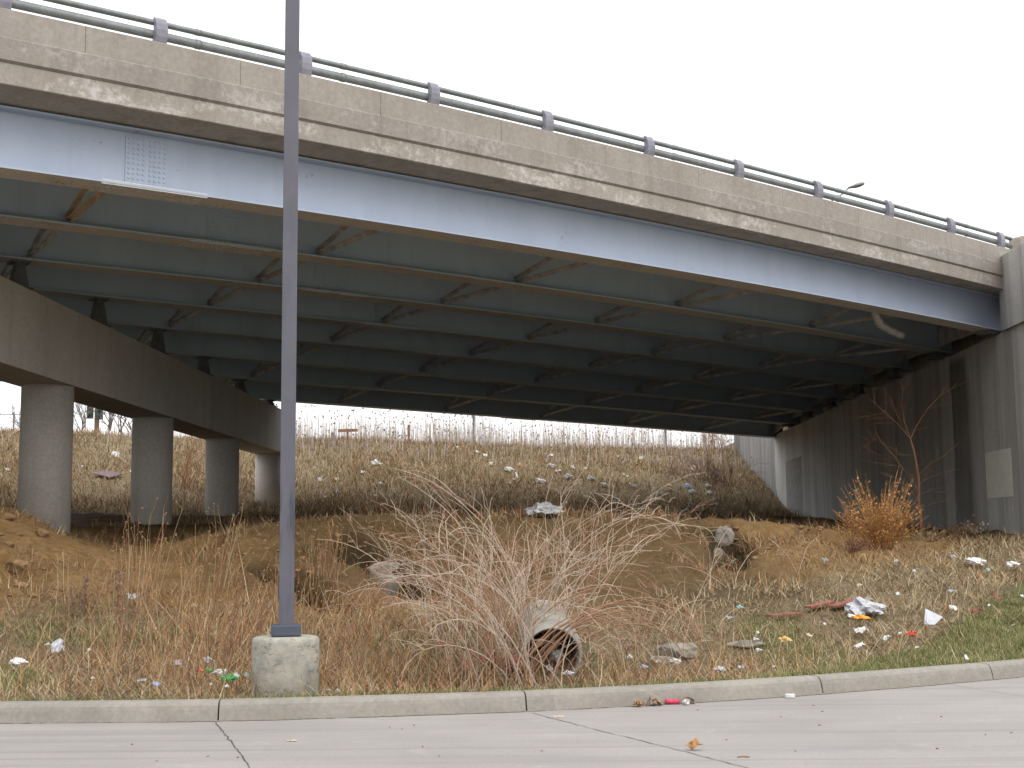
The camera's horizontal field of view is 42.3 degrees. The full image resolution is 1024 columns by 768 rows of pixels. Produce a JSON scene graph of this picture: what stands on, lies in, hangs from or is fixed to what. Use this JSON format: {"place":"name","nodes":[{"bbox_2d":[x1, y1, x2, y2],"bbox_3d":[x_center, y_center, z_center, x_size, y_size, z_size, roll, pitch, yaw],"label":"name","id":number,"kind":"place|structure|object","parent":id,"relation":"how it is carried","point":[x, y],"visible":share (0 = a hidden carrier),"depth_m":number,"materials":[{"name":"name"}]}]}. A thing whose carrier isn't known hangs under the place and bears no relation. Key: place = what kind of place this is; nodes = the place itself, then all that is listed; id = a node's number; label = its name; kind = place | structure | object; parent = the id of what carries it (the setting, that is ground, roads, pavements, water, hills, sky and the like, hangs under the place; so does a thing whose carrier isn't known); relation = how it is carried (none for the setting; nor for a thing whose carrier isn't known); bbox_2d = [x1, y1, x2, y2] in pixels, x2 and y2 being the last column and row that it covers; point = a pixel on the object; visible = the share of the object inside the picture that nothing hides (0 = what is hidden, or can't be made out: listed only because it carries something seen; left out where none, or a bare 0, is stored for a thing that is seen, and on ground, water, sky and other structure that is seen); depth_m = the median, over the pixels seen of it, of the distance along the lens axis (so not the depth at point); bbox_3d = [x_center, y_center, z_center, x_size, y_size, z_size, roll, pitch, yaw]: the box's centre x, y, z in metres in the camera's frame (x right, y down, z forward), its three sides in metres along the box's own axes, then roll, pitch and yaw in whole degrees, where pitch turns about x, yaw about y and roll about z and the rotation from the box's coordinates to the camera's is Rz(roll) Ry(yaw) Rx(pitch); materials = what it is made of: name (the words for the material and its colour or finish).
{"place":"outdoors","nodes":[
{"label":"outdoors","id":0,"kind":"place"},
{"bbox_2d":[0,427,1023,700],"bbox_3d":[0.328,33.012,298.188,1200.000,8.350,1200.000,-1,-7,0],"label":"ground","id":1,"kind":"structure","parent":0,"point":[80,549],"depth_m":21.04,"materials":[{"name":"plant"}]},
{"bbox_2d":[1,513,16,520],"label":"rock","id":2,"kind":"object","parent":1,"relation":"on","point":[9,516],"visible":1,"depth_m":20.82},
{"bbox_2d":[2,541,15,547],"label":"rock","id":3,"kind":"object","parent":1,"relation":"on","point":[9,544],"visible":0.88,"depth_m":19.70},
{"bbox_2d":[9,397,19,427],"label":"bare tree","id":4,"kind":"object","parent":1,"relation":"on","point":[16,421],"visible":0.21,"depth_m":65.83,"materials":[{"name":"grey plant"}]},
{"bbox_2d":[5,559,29,573],"bbox_3d":[-7.086,2.635,19.058,0.450,0.213,0.262,-1,-7,0],"label":"rock","id":5,"kind":"object","parent":1,"relation":"on","point":[19,565],"visible":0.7,"depth_m":18.97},
{"bbox_2d":[9,657,27,663],"bbox_3d":[-4.953,2.781,13.308,0.205,0.063,0.162,1,-7,-11],"label":"plastic bag","id":6,"kind":"object","parent":1,"relation":"on","point":[17,660],"visible":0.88,"depth_m":13.27,"materials":[{"name":"white plastic"}]},
{"bbox_2d":[13,582,28,587],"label":"rock","id":7,"kind":"object","parent":1,"relation":"on","point":[18,584],"visible":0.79,"depth_m":17.51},
{"bbox_2d":[35,529,50,536],"bbox_3d":[-7.296,2.333,20.542,0.226,0.171,0.161,-3,-7,23],"label":"rock","id":8,"kind":"object","parent":1,"relation":"on","point":[42,533],"visible":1,"depth_m":20.49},
{"bbox_2d":[45,638,68,652],"bbox_3d":[-4.983,2.863,14.512,0.160,0.091,0.298,29,5,11],"label":"scrap","id":9,"kind":"object","parent":1,"relation":"on","point":[59,645],"visible":0.83,"depth_m":14.49,"materials":[{"name":"grey plastic"}]},
{"bbox_2d":[54,552,70,613],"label":"tall weed","id":10,"kind":"object","parent":1,"relation":"on","point":[63,578],"visible":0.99,"depth_m":16.55,"materials":[{"name":"plant"}]},
{"bbox_2d":[73,403,91,430],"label":"bare tree","id":11,"kind":"object","parent":1,"relation":"on","point":[81,416],"visible":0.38,"depth_m":67.31,"materials":[{"name":"grey plant"}]},
{"bbox_2d":[64,575,104,616],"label":"seedy weed","id":12,"kind":"object","parent":1,"relation":"on","point":[85,598],"visible":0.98,"depth_m":16.36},
{"bbox_2d":[61,562,109,621],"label":"weed clump","id":13,"kind":"object","parent":1,"relation":"on","point":[78,595],"visible":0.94,"depth_m":16.25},
{"bbox_2d":[87,406,102,432],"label":"traffic signal","id":14,"kind":"object","parent":1,"relation":"on","point":[90,416],"visible":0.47,"depth_m":69.99,"materials":[{"name":"green paint"}]},
{"bbox_2d":[84,408,115,432],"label":"bare tree","id":15,"kind":"object","parent":1,"relation":"on","point":[110,421],"visible":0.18,"depth_m":67.89,"materials":[{"name":"grey plant"}]},
{"bbox_2d":[79,593,133,668],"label":"weed clump","id":16,"kind":"object","parent":1,"relation":"on","point":[114,634],"visible":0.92,"depth_m":13.96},
{"bbox_2d":[93,470,121,477],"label":"board","id":17,"kind":"object","parent":1,"relation":"on","point":[107,473],"visible":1,"depth_m":52.51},
{"bbox_2d":[89,412,131,435],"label":"bare tree","id":18,"kind":"object","parent":1,"relation":"on","point":[121,421],"visible":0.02,"depth_m":68.26,"materials":[{"name":"grey plant"}]},
{"bbox_2d":[111,414,127,434],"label":"bare tree","id":19,"kind":"object","parent":1,"relation":"on","point":[120,428],"visible":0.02,"depth_m":68.13,"materials":[{"name":"grey plant"}]},
{"bbox_2d":[101,569,148,633],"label":"seedy weed","id":20,"kind":"object","parent":1,"relation":"on","point":[122,595],"visible":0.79,"depth_m":15.88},
{"bbox_2d":[92,542,158,650],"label":"weed clump","id":21,"kind":"object","parent":1,"relation":"on","point":[108,588],"visible":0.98,"depth_m":15.23,"materials":[{"name":"plant"}]},
{"bbox_2d":[123,505,145,619],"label":"tall weed","id":22,"kind":"object","parent":1,"relation":"on","point":[128,566],"visible":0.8,"depth_m":16.48,"materials":[{"name":"plant"}]},
{"bbox_2d":[0,276,280,533],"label":"bridge pier","id":23,"kind":"structure","parent":1,"relation":"on","point":[57,360],"depth_m":32.06,"materials":[{"name":"concrete"}]},
{"bbox_2d":[122,497,182,617],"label":"weed clump","id":24,"kind":"object","parent":1,"relation":"on","point":[157,558],"visible":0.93,"depth_m":16.71,"materials":[{"name":"plant"}]},
{"bbox_2d":[116,587,195,686],"bbox_3d":[-3.445,2.463,12.857,0.745,0.963,0.460,-3,-7,18],"label":"weed clump","id":25,"kind":"object","parent":1,"relation":"on","point":[158,671],"visible":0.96,"depth_m":12.86,"materials":[{"name":"plant"}]},
{"bbox_2d":[147,532,229,667],"bbox_3d":[-3.543,2.352,14.384,0.720,1.464,0.690,5,-9,-39],"label":"weed clump","id":26,"kind":"object","parent":1,"relation":"on","point":[205,624],"visible":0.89,"depth_m":14.38,"materials":[{"name":"plant"}]},
{"bbox_2d":[173,444,205,489],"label":"bare bush","id":27,"kind":"object","parent":1,"relation":"on","point":[187,469],"visible":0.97,"depth_m":51.73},
{"bbox_2d":[160,607,220,691],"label":"weed clump","id":28,"kind":"object","parent":1,"relation":"on","point":[183,659],"visible":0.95,"depth_m":12.48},
{"bbox_2d":[179,546,204,595],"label":"tall weed","id":29,"kind":"object","parent":1,"relation":"on","point":[190,575],"visible":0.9,"depth_m":18.19,"materials":[{"name":"plant"}]},
{"bbox_2d":[211,669,226,674],"bbox_3d":[-2.845,2.798,12.857,0.148,0.063,0.180,2,-7,-22],"label":"plastic bag","id":30,"kind":"object","parent":1,"relation":"on","point":[220,671],"visible":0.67,"depth_m":12.81,"materials":[{"name":"white plastic"}]},
{"bbox_2d":[208,503,243,586],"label":"tall weed","id":31,"kind":"object","parent":1,"relation":"on","point":[224,545],"visible":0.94,"depth_m":19.20,"materials":[{"name":"plant"}]},
{"bbox_2d":[180,543,271,686],"bbox_3d":[-2.837,2.276,13.059,0.912,1.400,0.744,-1,-7,0],"label":"weed clump","id":32,"kind":"object","parent":1,"relation":"on","point":[234,635],"visible":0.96,"depth_m":13.07,"materials":[{"name":"plant"}]},
{"bbox_2d":[185,505,268,658],"bbox_3d":[-3.294,2.240,14.914,1.007,1.726,0.784,-2,-7,13],"label":"weed clump","id":33,"kind":"object","parent":1,"relation":"on","point":[192,627],"visible":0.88,"depth_m":14.87,"materials":[{"name":"plant"}]},
{"bbox_2d":[219,673,238,681],"bbox_3d":[-2.664,2.763,12.465,0.198,0.078,0.144,2,-7,-19],"label":"plastic bag","id":34,"kind":"object","parent":1,"relation":"on","point":[230,675],"visible":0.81,"depth_m":12.45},
{"bbox_2d":[215,576,275,675],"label":"weed clump","id":35,"kind":"object","parent":1,"relation":"on","point":[241,640],"visible":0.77,"depth_m":13.64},
{"bbox_2d":[226,540,317,660],"bbox_3d":[-2.643,2.420,14.514,0.763,1.421,0.739,-6,-9,39],"label":"weed clump","id":36,"kind":"object","parent":1,"relation":"on","point":[262,607],"visible":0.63,"depth_m":14.47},
{"bbox_2d":[251,0,318,697],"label":"lamp post","id":37,"kind":"object","parent":1,"relation":"on","point":[274,667],"visible":0.8,"depth_m":12.26,"materials":[{"name":"metal"}]},
{"bbox_2d":[261,545,310,618],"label":"weed clump","id":38,"kind":"object","parent":1,"relation":"on","point":[277,583],"visible":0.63,"depth_m":17.36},
{"bbox_2d":[276,546,333,644],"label":"weed clump","id":39,"kind":"object","parent":1,"relation":"on","point":[306,613],"visible":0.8,"depth_m":15.71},
{"bbox_2d":[305,526,343,592],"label":"weed clump","id":40,"kind":"object","parent":1,"relation":"on","point":[322,551],"visible":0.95,"depth_m":19.64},
{"bbox_2d":[331,432,333,446],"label":"timber stake","id":41,"kind":"object","parent":1,"relation":"on","point":[332,438],"visible":0.65,"depth_m":66.08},
{"bbox_2d":[317,521,352,575],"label":"weed clump","id":42,"kind":"object","parent":1,"relation":"on","point":[332,548],"visible":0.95,"depth_m":19.77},
{"bbox_2d":[303,588,368,686],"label":"weed clump","id":43,"kind":"object","parent":1,"relation":"on","point":[331,651],"visible":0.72,"depth_m":13.30,"materials":[{"name":"plant"}]},
{"bbox_2d":[338,429,356,449],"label":"crossbar post","id":44,"kind":"object","parent":1,"relation":"on","point":[347,430],"visible":0.79,"depth_m":66.02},
{"bbox_2d":[325,588,385,683],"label":"weed clump","id":45,"kind":"object","parent":1,"relation":"on","point":[373,645],"visible":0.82,"depth_m":13.87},
{"bbox_2d":[331,554,393,671],"bbox_3d":[-1.671,2.529,14.560,0.670,1.292,0.411,2,-7,-19],"label":"weed clump","id":46,"kind":"object","parent":1,"relation":"on","point":[365,646],"visible":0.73,"depth_m":14.53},
{"bbox_2d":[358,569,390,610],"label":"tall weed","id":47,"kind":"object","parent":1,"relation":"on","point":[375,594],"visible":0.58,"depth_m":17.70,"materials":[{"name":"plant"}]},
{"bbox_2d":[0,403,751,468],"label":"crest weeds","id":48,"kind":"object","parent":1,"relation":"on","point":[451,435],"visible":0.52,"depth_m":73.34,"materials":[{"name":"plant"}]},
{"bbox_2d":[371,459,382,464],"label":"plastic bag","id":49,"kind":"object","parent":1,"relation":"on","point":[375,462],"visible":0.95,"depth_m":61.90,"materials":[{"name":"white plastic"}]},
{"bbox_2d":[369,562,402,595],"bbox_3d":[-1.986,3.177,21.511,0.733,0.571,0.767,-1,-7,0],"label":"rock","id":50,"kind":"object","parent":1,"relation":"on","point":[393,586],"visible":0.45,"depth_m":21.20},
{"bbox_2d":[366,625,430,687],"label":"weed clump","id":51,"kind":"object","parent":1,"relation":"on","point":[397,656],"visible":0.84,"depth_m":13.69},
{"bbox_2d":[0,425,809,517],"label":"slope grass","id":52,"kind":"structure","parent":1,"relation":"on","point":[317,499],"depth_m":60.59,"materials":[{"name":"plant"}]},
{"bbox_2d":[408,425,409,448],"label":"timber stake","id":53,"kind":"object","parent":1,"relation":"on","point":[408,436],"visible":0.56,"depth_m":67.92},
{"bbox_2d":[479,650,499,662],"bbox_3d":[-0.213,2.801,13.614,0.246,0.129,0.180,-4,-8,27],"label":"red cloth","id":54,"kind":"object","parent":1,"relation":"on","point":[487,656],"visible":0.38,"depth_m":13.56,"materials":[{"name":"fabric"}]},
{"bbox_2d":[0,499,1003,641],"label":"bank tufts","id":55,"kind":"object","parent":1,"relation":"on","point":[818,522],"visible":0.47,"depth_m":24.07,"materials":[{"name":"plant"}]},
{"bbox_2d":[0,528,1021,712],"bbox_3d":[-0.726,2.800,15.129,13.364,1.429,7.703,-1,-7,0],"label":"rusty grass","id":56,"kind":"structure","parent":1,"relation":"on","point":[340,675],"depth_m":13.96,"materials":[{"name":"plant"}]},
{"bbox_2d":[0,0,1023,438],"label":"bridge","id":57,"kind":"structure","parent":1,"relation":"on","point":[452,260],"depth_m":28.24,"materials":[{"name":"grey paint"}]},
{"bbox_2d":[831,182,864,200],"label":"street light","id":58,"kind":"object","parent":57,"relation":"on","point":[859,184],"visible":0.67,"depth_m":61.40,"materials":[{"name":"metal"}]},
{"bbox_2d":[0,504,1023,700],"bbox_3d":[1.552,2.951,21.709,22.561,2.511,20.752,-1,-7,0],"label":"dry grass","id":59,"kind":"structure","parent":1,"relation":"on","point":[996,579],"depth_m":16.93,"materials":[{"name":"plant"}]},
{"bbox_2d":[0,592,1023,700],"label":"green grass","id":60,"kind":"structure","parent":1,"relation":"on","point":[1008,640],"depth_m":15.30,"materials":[{"name":"plant"}]},
{"bbox_2d":[504,654,521,672],"bbox_3d":[0.037,2.743,13.085,0.272,0.123,0.216,-15,28,39],"label":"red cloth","id":61,"kind":"object","parent":1,"relation":"on","point":[511,664],"visible":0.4,"depth_m":13.07,"materials":[{"name":"fabric"}]},
{"bbox_2d":[304,454,745,693],"bbox_3d":[0.281,2.088,15.240,5.190,2.509,8.278,-1,-7,0],"label":"bramble bush","id":62,"kind":"object","parent":1,"relation":"on","point":[519,614],"visible":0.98,"depth_m":13.42,"materials":[{"name":"plant"}]},
{"bbox_2d":[524,501,563,514],"bbox_3d":[0.607,2.355,25.191,0.827,0.229,0.587,-4,2,27],"label":"plastic bag","id":63,"kind":"object","parent":1,"relation":"on","point":[551,508],"visible":0.91,"depth_m":25.06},
{"bbox_2d":[518,600,582,677],"bbox_3d":[0.365,2.661,13.719,0.676,0.772,1.673,-1,-7,0],"label":"culvert pipe","id":64,"kind":"object","parent":1,"relation":"on","point":[550,622],"visible":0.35,"depth_m":13.11,"materials":[{"name":"concrete"}]},
{"bbox_2d":[550,650,564,660],"bbox_3d":[0.457,2.669,13.064,0.165,0.092,0.134,2,25,-22],"label":"plastic bag","id":65,"kind":"object","parent":64,"relation":"in","point":[556,657],"visible":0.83,"depth_m":13.03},
{"bbox_2d":[470,597,649,688],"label":"dead canes","id":66,"kind":"object","parent":1,"relation":"on","point":[584,662],"visible":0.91,"depth_m":12.39,"materials":[{"name":"plant"}]},
{"bbox_2d":[486,586,701,681],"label":"bowed canes","id":67,"kind":"object","parent":1,"relation":"on","point":[558,637],"visible":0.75,"depth_m":12.86,"materials":[{"name":"plant"}]},
{"bbox_2d":[601,609,719,670],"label":"dead canes","id":68,"kind":"object","parent":1,"relation":"on","point":[626,637],"visible":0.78,"depth_m":15.25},
{"bbox_2d":[649,655,672,664],"bbox_3d":[1.730,3.217,15.375,0.298,0.125,0.173,1,-7,-13],"label":"concrete rubble","id":69,"kind":"object","parent":1,"relation":"on","point":[659,658],"visible":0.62,"depth_m":15.31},
{"bbox_2d":[669,658,681,663],"bbox_3d":[1.871,3.171,15.137,0.148,0.057,0.070,-4,32,17],"label":"scrap","id":70,"kind":"object","parent":1,"relation":"on","point":[677,660],"visible":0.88,"depth_m":15.13,"materials":[{"name":"white paper"}]},
{"bbox_2d":[655,642,697,658],"bbox_3d":[1.935,3.170,15.549,0.496,0.264,0.371,-1,-7,0],"label":"concrete rubble","id":71,"kind":"object","parent":1,"relation":"on","point":[687,648],"visible":0.66,"depth_m":15.44,"materials":[{"name":"concrete"}]},
{"bbox_2d":[654,453,713,479],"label":"twiggy shrub","id":72,"kind":"object","parent":1,"relation":"on","point":[668,471],"visible":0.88,"depth_m":67.58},
{"bbox_2d":[636,553,746,642],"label":"dead canes","id":73,"kind":"object","parent":1,"relation":"on","point":[687,612],"visible":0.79,"depth_m":16.56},
{"bbox_2d":[646,528,768,588],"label":"dead canes","id":74,"kind":"object","parent":1,"relation":"on","point":[710,577],"visible":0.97,"depth_m":19.68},
{"bbox_2d":[700,433,733,449],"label":"bare bush","id":75,"kind":"object","parent":1,"relation":"on","point":[710,436],"visible":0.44,"depth_m":79.12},
{"bbox_2d":[713,548,724,558],"bbox_3d":[3.979,3.281,25.487,0.243,0.248,0.140,-1,-7,0],"label":"gully rock","id":76,"kind":"object","parent":1,"relation":"on","point":[720,556],"visible":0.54,"depth_m":25.44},
{"bbox_2d":[715,526,734,546],"bbox_3d":[4.210,3.027,26.162,0.392,0.453,0.216,-2,-7,13],"label":"gully rock","id":77,"kind":"object","parent":1,"relation":"on","point":[728,537],"visible":0.88,"depth_m":26.10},
{"bbox_2d":[680,434,770,487],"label":"twiggy shrub","id":78,"kind":"object","parent":1,"relation":"on","point":[713,471],"visible":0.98,"depth_m":66.90,"materials":[{"name":"plant"}]},
{"bbox_2d":[726,640,767,648],"bbox_3d":[2.849,3.147,15.971,0.473,0.106,0.290,2,-7,-20],"label":"concrete rubble","id":79,"kind":"object","parent":1,"relation":"on","point":[760,643],"visible":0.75,"depth_m":15.92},
{"bbox_2d":[751,529,815,574],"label":"dead canes","id":80,"kind":"object","parent":1,"relation":"on","point":[784,555],"visible":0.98,"depth_m":21.62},
{"bbox_2d":[766,612,802,616],"bbox_3d":[3.619,3.066,17.574,0.562,0.037,0.140,4,-8,-36],"label":"board","id":81,"kind":"object","parent":1,"relation":"on","point":[786,614],"visible":0.91,"depth_m":17.49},
{"bbox_2d":[778,636,792,641],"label":"plastic bag","id":82,"kind":"object","parent":1,"relation":"on","point":[784,638],"visible":0.9,"depth_m":15.76,"materials":[{"name":"yellow plastic"}]},
{"bbox_2d":[804,600,834,607],"bbox_3d":[4.224,3.027,18.174,0.429,0.094,0.140,3,-8,-28],"label":"board","id":83,"kind":"object","parent":1,"relation":"on","point":[822,603],"visible":0.98,"depth_m":18.13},
{"bbox_2d":[829,596,866,607],"bbox_3d":[4.638,3.009,18.265,0.140,0.121,0.843,-7,-9,42],"label":"board","id":84,"kind":"object","parent":1,"relation":"on","point":[838,604],"visible":0.76,"depth_m":18.09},
{"bbox_2d":[834,532,869,552],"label":"shrub","id":85,"kind":"object","parent":1,"relation":"on","point":[853,544],"visible":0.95,"depth_m":23.77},
{"bbox_2d":[852,641,865,648],"bbox_3d":[4.098,3.078,15.585,0.138,0.050,0.167,-23,-2,-8],"label":"scrap","id":86,"kind":"object","parent":1,"relation":"on","point":[858,645],"visible":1,"depth_m":15.57,"materials":[{"name":"white paper"}]},
{"bbox_2d":[853,626,868,632],"bbox_3d":[4.404,3.108,16.721,0.205,0.069,0.108,-5,19,-21],"label":"scrap","id":87,"kind":"object","parent":1,"relation":"on","point":[858,629],"visible":0.97,"depth_m":16.70,"materials":[{"name":"white paper"}]},
{"bbox_2d":[852,614,871,618],"bbox_3d":[4.549,3.022,17.201,0.264,0.055,0.165,0,-2,15],"label":"plastic bag","id":88,"kind":"object","parent":1,"relation":"on","point":[859,616],"visible":0.94,"depth_m":17.16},
{"bbox_2d":[844,597,886,614],"bbox_3d":[4.772,2.965,17.773,0.591,0.205,0.442,1,7,-7],"label":"plastic bag","id":89,"kind":"object","parent":1,"relation":"on","point":[856,605],"visible":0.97,"depth_m":17.68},
{"bbox_2d":[734,243,1023,534],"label":"abutment wall","id":90,"kind":"structure","parent":1,"relation":"on","point":[817,461],"depth_m":40.00,"materials":[{"name":"concrete"}]},
{"bbox_2d":[831,467,930,550],"bbox_3d":[7.053,2.418,25.557,1.838,1.716,1.847,-1,-7,0],"label":"orange shrub","id":91,"kind":"object","parent":1,"relation":"on","point":[878,535],"visible":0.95,"depth_m":25.38,"materials":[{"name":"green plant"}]},
{"bbox_2d":[843,373,971,531],"bbox_3d":[10.272,1.726,34.241,3.680,4.298,1.541,-1,-7,0],"label":"bare sapling","id":92,"kind":"object","parent":1,"relation":"on","point":[917,472],"visible":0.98,"depth_m":34.30,"materials":[{"name":"plant"}]},
{"bbox_2d":[904,527,956,541],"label":"shrub","id":93,"kind":"object","parent":1,"relation":"on","point":[931,539],"visible":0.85,"depth_m":28.34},
{"bbox_2d":[924,609,941,624],"bbox_3d":[5.401,2.990,16.994,0.263,0.232,0.073,-1,-27,0],"label":"plastic sheet","id":94,"kind":"object","parent":1,"relation":"on","point":[932,618],"visible":0.94,"depth_m":16.98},
{"bbox_2d":[935,514,985,537],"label":"shrub","id":95,"kind":"object","parent":1,"relation":"on","point":[958,531],"visible":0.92,"depth_m":31.26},
{"bbox_2d":[965,557,985,564],"bbox_3d":[8.320,3.149,23.607,0.507,0.090,0.310,-1,12,-39],"label":"plastic bag","id":96,"kind":"object","parent":1,"relation":"on","point":[976,559],"visible":0.92,"depth_m":23.51,"materials":[{"name":"white plastic"}]},
{"bbox_2d":[966,521,988,533],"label":"seed pod plant","id":97,"kind":"object","parent":1,"relation":"on","point":[972,530],"visible":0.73,"depth_m":34.53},
{"bbox_2d":[1006,561,1019,566],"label":"plastic bag","id":98,"kind":"object","parent":1,"relation":"on","point":[1009,564],"visible":0.98,"depth_m":23.21,"materials":[{"name":"white plastic"}]},
{"bbox_2d":[0,677,1023,767],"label":"road","id":99,"kind":"structure","parent":0,"point":[908,727],"depth_m":10.16,"materials":[{"name":"concrete"}]},
{"bbox_2d":[215,722,249,767],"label":"road joint","id":100,"kind":"object","parent":99,"relation":"on","point":[233,744],"visible":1,"depth_m":9.92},
{"bbox_2d":[0,658,1023,722],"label":"kerb","id":101,"kind":"structure","parent":99,"relation":"on","point":[266,708],"depth_m":11.72,"materials":[{"name":"concrete"}]},
{"bbox_2d":[43,676,1023,722],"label":"gutter grit","id":102,"kind":"object","parent":99,"relation":"on","point":[540,710],"visible":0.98,"depth_m":11.65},
{"bbox_2d":[665,699,679,704],"bbox_3d":[1.472,2.915,12.135,0.131,0.053,0.052,0,-7,-7],"label":"drink can","id":103,"kind":"object","parent":102,"relation":"on","point":[671,701],"visible":1,"depth_m":12.12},
{"bbox_2d":[535,713,746,767],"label":"road joint","id":104,"kind":"object","parent":99,"relation":"on","point":[642,740],"visible":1,"depth_m":9.94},
{"bbox_2d":[643,697,652,705],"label":"dead leaf","id":105,"kind":"object","parent":99,"relation":"on","point":[646,702],"visible":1,"depth_m":12.05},
{"bbox_2d":[685,738,703,750],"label":"dead leaf","id":106,"kind":"object","parent":99,"relation":"on","point":[693,744],"visible":1,"depth_m":9.48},
{"bbox_2d":[785,694,794,697],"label":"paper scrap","id":107,"kind":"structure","parent":99,"relation":"on","point":[789,695],"depth_m":12.51,"materials":[{"name":"paper"}]},
{"bbox_2d":[0,0,1023,448],"label":"sky","id":108,"kind":"structure","parent":0,"point":[920,103],"materials":[{"name":"white"}]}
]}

